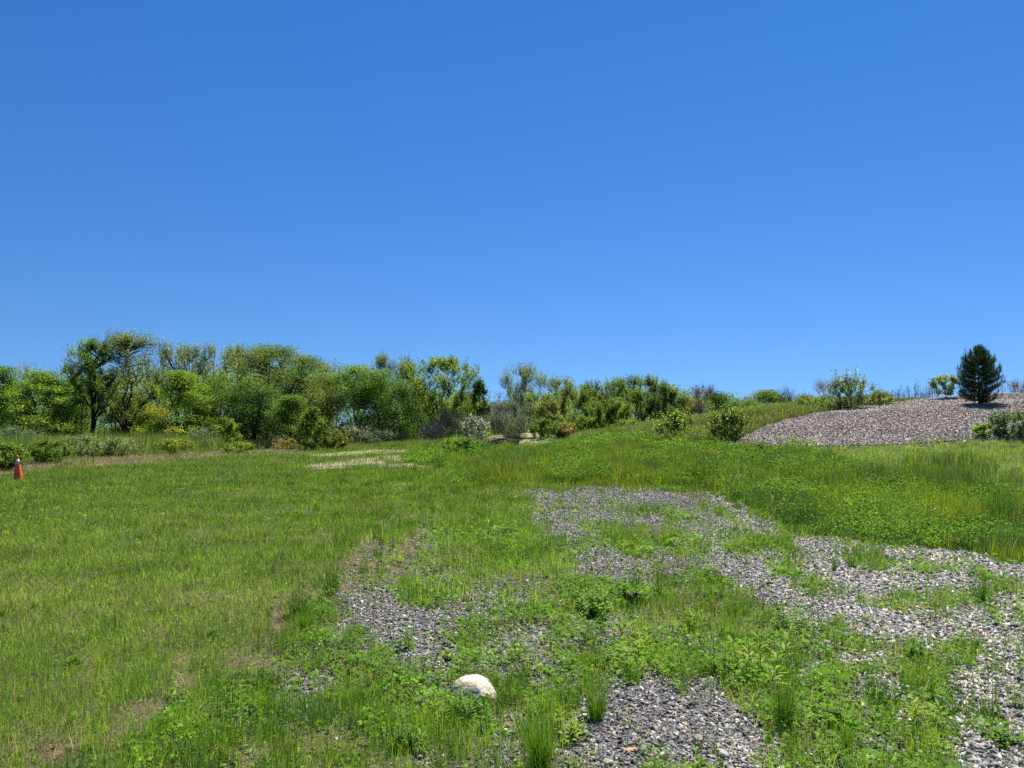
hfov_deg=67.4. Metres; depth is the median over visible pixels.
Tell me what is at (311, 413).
shrub
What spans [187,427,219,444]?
olive shrub
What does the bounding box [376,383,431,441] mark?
locust tree
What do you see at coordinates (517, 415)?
willow shrub
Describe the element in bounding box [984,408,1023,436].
tall shrub
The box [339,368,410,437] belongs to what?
locust tree
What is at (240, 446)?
shrub
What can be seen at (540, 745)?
grass tuft
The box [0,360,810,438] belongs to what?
woods
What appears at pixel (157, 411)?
bush
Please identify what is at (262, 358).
oak tree
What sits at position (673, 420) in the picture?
shrub
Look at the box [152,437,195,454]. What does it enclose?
shrub
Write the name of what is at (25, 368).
bare tree
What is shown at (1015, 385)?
bare bush
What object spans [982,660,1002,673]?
grass tuft
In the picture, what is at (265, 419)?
saplings
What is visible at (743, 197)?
sky
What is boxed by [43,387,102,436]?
maple tree
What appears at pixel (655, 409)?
locust tree
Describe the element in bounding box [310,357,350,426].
bare tree
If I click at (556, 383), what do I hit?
bare tree
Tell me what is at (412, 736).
leafy weed
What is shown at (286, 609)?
leafy weed
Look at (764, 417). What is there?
hillside grass
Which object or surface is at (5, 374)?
maple tree
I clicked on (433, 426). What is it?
thicket
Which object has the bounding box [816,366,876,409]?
tall shrub
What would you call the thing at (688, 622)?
leafy weed
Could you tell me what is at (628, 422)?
shrub
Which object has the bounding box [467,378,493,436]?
poplar tree
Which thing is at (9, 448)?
shrub
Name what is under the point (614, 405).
locust tree
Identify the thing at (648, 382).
locust tree
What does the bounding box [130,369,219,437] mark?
maple tree
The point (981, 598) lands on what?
grass tuft
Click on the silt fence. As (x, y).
(517, 441)
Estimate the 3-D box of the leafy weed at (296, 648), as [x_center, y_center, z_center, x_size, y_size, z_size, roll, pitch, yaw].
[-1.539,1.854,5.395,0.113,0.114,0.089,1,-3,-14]
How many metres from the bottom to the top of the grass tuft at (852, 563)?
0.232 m
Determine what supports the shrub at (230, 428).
on the ground at (240, 654)
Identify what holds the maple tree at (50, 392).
on the ground at (240, 654)
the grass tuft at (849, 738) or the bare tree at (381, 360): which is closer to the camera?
the grass tuft at (849, 738)
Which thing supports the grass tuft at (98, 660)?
on the ground at (240, 654)
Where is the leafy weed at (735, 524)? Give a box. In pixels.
[733,510,750,529]
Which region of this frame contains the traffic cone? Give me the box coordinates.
[12,455,23,479]
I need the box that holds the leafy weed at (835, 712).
[810,700,857,728]
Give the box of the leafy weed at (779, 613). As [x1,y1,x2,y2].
[753,601,809,633]
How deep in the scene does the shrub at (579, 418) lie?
54.39 m
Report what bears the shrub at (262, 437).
on the ground at (240, 654)
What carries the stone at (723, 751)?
on the ground at (240, 654)
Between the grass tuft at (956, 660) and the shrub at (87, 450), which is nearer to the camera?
the grass tuft at (956, 660)
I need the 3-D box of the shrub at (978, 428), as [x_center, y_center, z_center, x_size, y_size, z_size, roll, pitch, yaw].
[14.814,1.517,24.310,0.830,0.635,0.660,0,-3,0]
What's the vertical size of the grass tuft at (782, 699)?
0.425 m
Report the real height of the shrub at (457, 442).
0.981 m
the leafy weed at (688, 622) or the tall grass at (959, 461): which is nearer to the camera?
the leafy weed at (688, 622)
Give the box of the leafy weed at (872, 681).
[850,667,904,697]
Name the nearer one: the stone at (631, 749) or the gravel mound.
the stone at (631, 749)
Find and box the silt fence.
[488,440,518,445]
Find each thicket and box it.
[418,420,450,440]
[426,406,474,438]
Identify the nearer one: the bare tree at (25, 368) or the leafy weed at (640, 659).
the leafy weed at (640, 659)
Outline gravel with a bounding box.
[118,485,1023,767]
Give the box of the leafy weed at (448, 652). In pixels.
[440,647,455,659]
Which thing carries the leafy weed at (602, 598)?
on the ground at (240, 654)
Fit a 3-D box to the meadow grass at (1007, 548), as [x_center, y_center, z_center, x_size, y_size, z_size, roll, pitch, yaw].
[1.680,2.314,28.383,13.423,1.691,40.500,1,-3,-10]
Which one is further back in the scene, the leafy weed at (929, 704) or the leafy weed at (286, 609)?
the leafy weed at (286, 609)
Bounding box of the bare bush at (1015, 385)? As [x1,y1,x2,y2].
[1005,378,1023,392]
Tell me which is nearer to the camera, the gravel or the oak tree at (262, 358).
the gravel
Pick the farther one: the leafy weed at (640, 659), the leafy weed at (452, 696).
the leafy weed at (640, 659)
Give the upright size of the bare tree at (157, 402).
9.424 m
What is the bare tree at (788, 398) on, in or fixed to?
on the ground at (240, 654)
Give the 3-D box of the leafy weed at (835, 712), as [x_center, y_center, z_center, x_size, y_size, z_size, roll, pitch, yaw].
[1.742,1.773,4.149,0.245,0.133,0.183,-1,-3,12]
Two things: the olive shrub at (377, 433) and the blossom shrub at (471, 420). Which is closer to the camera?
the blossom shrub at (471, 420)
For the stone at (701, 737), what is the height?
0.033 m
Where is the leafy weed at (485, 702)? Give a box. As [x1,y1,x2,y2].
[476,692,491,724]
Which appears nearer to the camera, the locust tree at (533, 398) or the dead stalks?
the dead stalks
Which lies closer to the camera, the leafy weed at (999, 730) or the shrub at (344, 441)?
the leafy weed at (999, 730)
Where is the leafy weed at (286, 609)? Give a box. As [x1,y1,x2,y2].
[282,597,307,618]
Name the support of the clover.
on the ground at (240, 654)
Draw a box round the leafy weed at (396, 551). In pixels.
[390,545,403,560]
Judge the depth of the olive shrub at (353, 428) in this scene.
56.72 m
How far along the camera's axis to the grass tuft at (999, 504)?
12.33 m
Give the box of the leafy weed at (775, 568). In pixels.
[770,559,786,574]
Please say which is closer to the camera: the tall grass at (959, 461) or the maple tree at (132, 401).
the tall grass at (959, 461)
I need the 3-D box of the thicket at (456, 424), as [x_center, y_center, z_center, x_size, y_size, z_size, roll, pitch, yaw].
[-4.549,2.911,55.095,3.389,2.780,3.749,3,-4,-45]
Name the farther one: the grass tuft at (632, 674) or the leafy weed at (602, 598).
the leafy weed at (602, 598)
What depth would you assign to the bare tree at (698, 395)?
57.80 m
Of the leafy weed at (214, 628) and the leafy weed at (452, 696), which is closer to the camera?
the leafy weed at (452, 696)
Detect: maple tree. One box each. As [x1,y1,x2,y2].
[0,365,35,436]
[0,368,87,437]
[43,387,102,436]
[96,393,152,437]
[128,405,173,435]
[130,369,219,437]
[261,393,313,445]
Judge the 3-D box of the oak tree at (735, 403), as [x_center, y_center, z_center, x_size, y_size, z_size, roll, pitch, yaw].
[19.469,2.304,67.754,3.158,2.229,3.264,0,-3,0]
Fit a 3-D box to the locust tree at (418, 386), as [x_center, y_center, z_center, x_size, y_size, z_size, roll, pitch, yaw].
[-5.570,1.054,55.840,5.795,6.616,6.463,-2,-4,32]
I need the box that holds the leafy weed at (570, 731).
[553,709,586,743]
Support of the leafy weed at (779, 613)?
on the ground at (240, 654)
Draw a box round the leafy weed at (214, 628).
[205,627,220,633]
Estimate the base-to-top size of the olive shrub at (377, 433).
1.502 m
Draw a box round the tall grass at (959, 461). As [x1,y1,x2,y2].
[475,433,1023,529]
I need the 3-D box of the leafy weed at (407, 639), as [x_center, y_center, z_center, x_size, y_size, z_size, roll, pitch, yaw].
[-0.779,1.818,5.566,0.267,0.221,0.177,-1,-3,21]
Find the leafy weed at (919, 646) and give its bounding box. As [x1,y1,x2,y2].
[900,639,933,657]
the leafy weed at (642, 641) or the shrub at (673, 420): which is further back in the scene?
the shrub at (673, 420)
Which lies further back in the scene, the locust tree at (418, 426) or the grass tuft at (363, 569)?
the locust tree at (418, 426)
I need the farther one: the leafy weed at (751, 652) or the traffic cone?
the traffic cone
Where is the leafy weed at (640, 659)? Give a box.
[614,641,662,683]
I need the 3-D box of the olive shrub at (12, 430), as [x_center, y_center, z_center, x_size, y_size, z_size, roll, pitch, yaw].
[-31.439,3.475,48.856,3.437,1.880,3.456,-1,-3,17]
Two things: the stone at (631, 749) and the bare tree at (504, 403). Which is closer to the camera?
the stone at (631, 749)
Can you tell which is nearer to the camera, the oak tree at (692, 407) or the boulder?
the boulder
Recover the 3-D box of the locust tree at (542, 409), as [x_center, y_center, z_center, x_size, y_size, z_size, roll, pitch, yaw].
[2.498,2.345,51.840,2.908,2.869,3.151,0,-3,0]
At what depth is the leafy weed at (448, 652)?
5.26 m
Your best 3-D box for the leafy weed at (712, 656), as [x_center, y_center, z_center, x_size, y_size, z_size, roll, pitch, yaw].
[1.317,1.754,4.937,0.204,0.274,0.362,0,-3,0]
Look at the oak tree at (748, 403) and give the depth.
75.50 m
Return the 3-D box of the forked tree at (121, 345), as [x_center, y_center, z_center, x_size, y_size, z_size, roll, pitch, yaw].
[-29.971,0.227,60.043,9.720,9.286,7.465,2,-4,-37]
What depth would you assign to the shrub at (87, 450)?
38.57 m
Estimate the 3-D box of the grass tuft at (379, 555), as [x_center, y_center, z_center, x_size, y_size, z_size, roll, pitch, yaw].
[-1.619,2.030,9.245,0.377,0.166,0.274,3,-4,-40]
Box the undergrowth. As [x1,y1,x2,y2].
[0,428,486,469]
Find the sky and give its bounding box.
[0,0,1023,425]
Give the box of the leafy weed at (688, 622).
[673,606,706,631]
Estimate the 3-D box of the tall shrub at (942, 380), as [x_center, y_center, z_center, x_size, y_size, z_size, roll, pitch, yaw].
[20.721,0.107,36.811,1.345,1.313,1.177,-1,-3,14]
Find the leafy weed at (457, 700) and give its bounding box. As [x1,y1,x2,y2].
[429,689,482,717]
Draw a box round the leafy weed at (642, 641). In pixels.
[616,621,651,657]
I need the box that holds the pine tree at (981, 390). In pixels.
[952,342,1005,403]
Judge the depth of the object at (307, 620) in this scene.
6.01 m
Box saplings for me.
[5,388,660,441]
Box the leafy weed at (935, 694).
[923,677,950,702]
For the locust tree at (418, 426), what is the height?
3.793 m
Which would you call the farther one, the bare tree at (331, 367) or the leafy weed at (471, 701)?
the bare tree at (331, 367)
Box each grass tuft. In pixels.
[82,643,118,668]
[203,610,227,622]
[270,579,317,616]
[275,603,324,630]
[312,557,347,593]
[355,563,371,573]
[372,548,382,558]
[508,694,580,767]
[572,660,627,722]
[611,654,649,684]
[626,569,653,589]
[654,564,665,594]
[746,651,818,733]
[823,712,866,755]
[829,553,841,570]
[843,548,860,567]
[946,654,966,665]
[967,566,997,602]
[971,480,1023,520]
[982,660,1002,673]
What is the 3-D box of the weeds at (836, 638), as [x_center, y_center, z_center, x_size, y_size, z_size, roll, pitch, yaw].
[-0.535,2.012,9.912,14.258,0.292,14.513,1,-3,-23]
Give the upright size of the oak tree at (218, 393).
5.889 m
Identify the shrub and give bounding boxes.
[0,426,44,440]
[0,442,31,469]
[25,437,72,463]
[61,433,114,456]
[98,435,145,456]
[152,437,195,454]
[162,425,188,438]
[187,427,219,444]
[201,415,244,445]
[218,440,254,452]
[237,409,273,439]
[272,436,302,448]
[289,405,337,449]
[324,428,353,448]
[327,419,383,442]
[358,428,404,443]
[442,436,484,452]
[457,413,489,440]
[476,398,535,437]
[527,416,566,437]
[555,421,576,437]
[564,414,605,430]
[611,418,640,426]
[650,408,695,435]
[701,403,753,440]
[795,395,831,406]
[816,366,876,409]
[863,389,894,404]
[927,373,959,397]
[970,422,992,436]
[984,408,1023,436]
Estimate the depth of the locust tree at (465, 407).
59.18 m
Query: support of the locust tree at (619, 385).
on the ground at (240, 654)
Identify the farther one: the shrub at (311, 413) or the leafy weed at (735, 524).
the shrub at (311, 413)
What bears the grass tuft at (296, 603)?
on the ground at (240, 654)
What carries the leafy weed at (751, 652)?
on the ground at (240, 654)
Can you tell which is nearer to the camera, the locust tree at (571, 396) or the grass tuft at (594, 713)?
the grass tuft at (594, 713)
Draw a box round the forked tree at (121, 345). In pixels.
[57,328,186,435]
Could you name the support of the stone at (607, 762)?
on the ground at (240, 654)
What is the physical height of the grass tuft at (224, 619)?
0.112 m
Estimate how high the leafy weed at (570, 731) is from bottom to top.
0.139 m
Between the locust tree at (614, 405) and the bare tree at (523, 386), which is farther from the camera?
the bare tree at (523, 386)
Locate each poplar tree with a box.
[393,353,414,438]
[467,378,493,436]
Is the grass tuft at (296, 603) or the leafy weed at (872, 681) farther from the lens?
the grass tuft at (296, 603)
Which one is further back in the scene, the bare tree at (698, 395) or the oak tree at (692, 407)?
the oak tree at (692, 407)
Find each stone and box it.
[602,758,613,765]
[623,747,636,752]
[693,734,703,740]
[713,748,726,756]
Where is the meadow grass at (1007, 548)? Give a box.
[374,425,1023,562]
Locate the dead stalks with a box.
[868,376,1018,398]
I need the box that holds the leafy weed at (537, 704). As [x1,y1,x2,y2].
[522,697,555,716]
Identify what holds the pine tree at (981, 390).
on the ground at (240, 654)
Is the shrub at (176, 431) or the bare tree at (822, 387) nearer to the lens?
the shrub at (176, 431)
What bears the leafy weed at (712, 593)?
on the ground at (240, 654)
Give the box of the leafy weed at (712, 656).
[700,638,734,680]
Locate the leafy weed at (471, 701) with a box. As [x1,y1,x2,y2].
[439,684,494,721]
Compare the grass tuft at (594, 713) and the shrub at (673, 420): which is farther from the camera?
the shrub at (673, 420)
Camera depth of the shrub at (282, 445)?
49.59 m
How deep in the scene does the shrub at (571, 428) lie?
43.08 m
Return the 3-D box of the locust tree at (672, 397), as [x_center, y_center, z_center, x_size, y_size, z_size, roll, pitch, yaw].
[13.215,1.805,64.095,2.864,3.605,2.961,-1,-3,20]
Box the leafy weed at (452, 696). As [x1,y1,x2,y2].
[427,678,470,714]
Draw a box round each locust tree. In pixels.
[318,364,391,434]
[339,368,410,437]
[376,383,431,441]
[392,398,466,438]
[395,354,481,439]
[435,392,484,437]
[523,390,562,427]
[530,398,568,430]
[552,383,602,429]
[574,380,618,428]
[582,395,635,427]
[596,374,639,420]
[616,373,674,421]
[643,380,678,419]
[658,384,687,413]
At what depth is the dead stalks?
43.43 m
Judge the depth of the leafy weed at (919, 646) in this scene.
5.35 m
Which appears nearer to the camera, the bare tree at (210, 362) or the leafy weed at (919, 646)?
the leafy weed at (919, 646)
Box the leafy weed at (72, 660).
[65,653,86,666]
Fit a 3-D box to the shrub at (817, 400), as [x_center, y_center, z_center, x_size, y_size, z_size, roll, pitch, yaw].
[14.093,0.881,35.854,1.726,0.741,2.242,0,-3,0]
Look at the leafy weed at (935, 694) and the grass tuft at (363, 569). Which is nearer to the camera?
the leafy weed at (935, 694)
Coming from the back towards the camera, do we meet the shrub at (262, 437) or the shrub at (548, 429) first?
the shrub at (262, 437)
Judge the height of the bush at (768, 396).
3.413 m
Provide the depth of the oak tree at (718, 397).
63.39 m
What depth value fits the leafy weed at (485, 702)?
4.09 m
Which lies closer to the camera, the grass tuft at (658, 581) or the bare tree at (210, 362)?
the grass tuft at (658, 581)
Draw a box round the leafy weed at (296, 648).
[285,639,298,655]
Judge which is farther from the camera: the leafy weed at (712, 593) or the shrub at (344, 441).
the shrub at (344, 441)
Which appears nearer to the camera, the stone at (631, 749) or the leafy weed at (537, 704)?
the stone at (631, 749)
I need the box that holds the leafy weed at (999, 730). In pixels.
[977,723,1023,745]
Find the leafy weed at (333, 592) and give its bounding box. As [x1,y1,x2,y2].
[326,586,334,596]
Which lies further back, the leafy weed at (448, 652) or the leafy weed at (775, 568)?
the leafy weed at (775, 568)
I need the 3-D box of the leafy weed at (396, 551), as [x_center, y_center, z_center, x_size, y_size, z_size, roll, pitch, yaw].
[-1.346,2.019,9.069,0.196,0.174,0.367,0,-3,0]
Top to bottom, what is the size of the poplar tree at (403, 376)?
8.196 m
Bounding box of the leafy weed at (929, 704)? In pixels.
[906,693,947,725]
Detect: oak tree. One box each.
[56,335,127,434]
[184,369,259,436]
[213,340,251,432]
[214,342,322,440]
[214,378,289,441]
[266,353,346,435]
[292,372,352,439]
[678,394,704,416]
[702,390,737,413]
[714,398,746,408]
[740,399,760,406]
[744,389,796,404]
[795,391,814,399]
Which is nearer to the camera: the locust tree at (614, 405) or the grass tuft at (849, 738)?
the grass tuft at (849, 738)
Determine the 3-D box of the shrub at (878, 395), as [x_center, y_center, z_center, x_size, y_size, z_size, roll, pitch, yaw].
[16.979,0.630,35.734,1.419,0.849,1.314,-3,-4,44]
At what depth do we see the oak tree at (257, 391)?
55.53 m
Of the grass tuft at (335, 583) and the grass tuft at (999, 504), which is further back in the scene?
the grass tuft at (999, 504)
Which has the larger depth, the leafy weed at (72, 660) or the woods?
the woods
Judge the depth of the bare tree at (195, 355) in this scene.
74.22 m
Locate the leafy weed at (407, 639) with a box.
[387,622,416,649]
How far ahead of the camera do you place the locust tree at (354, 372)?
59.21 m
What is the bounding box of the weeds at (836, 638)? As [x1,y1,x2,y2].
[0,482,1022,767]
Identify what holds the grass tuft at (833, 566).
on the ground at (240, 654)
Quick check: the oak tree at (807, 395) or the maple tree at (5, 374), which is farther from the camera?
the oak tree at (807, 395)
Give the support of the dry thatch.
on the ground at (240, 654)
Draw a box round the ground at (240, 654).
[0,404,1023,767]
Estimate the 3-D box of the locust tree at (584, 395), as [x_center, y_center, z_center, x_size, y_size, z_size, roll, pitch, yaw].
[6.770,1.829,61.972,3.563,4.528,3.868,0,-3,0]
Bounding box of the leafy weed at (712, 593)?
[702,586,720,597]
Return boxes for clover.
[0,463,1023,767]
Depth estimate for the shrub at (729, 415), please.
26.46 m
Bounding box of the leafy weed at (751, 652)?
[721,625,799,687]
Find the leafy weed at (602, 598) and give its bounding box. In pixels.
[576,575,611,616]
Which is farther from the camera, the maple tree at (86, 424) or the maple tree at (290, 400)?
the maple tree at (86, 424)
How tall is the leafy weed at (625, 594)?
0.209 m
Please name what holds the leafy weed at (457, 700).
on the ground at (240, 654)
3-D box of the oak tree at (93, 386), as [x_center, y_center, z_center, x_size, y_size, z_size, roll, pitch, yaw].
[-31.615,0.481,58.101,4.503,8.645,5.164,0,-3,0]
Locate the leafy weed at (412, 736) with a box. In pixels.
[387,720,430,752]
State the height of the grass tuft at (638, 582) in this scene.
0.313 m
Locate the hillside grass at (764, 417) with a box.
[465,396,926,447]
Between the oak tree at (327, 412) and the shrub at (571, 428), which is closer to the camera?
the shrub at (571, 428)
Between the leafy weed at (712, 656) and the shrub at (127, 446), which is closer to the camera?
the leafy weed at (712, 656)
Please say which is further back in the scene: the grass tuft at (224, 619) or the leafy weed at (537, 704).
the grass tuft at (224, 619)
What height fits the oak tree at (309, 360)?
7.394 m
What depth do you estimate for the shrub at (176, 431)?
49.91 m
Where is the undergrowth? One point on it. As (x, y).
(147, 440)
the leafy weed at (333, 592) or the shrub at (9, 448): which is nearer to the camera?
the leafy weed at (333, 592)
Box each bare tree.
[11,360,45,427]
[134,340,197,418]
[172,341,208,427]
[191,339,227,414]
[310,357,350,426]
[370,349,399,439]
[492,390,509,433]
[494,361,555,432]
[542,374,576,417]
[689,382,716,414]
[775,383,799,402]
[812,376,844,396]
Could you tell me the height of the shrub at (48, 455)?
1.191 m
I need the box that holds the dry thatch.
[0,434,1023,767]
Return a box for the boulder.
[451,674,495,704]
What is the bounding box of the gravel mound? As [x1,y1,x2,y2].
[718,392,1023,452]
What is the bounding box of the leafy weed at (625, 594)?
[608,581,648,603]

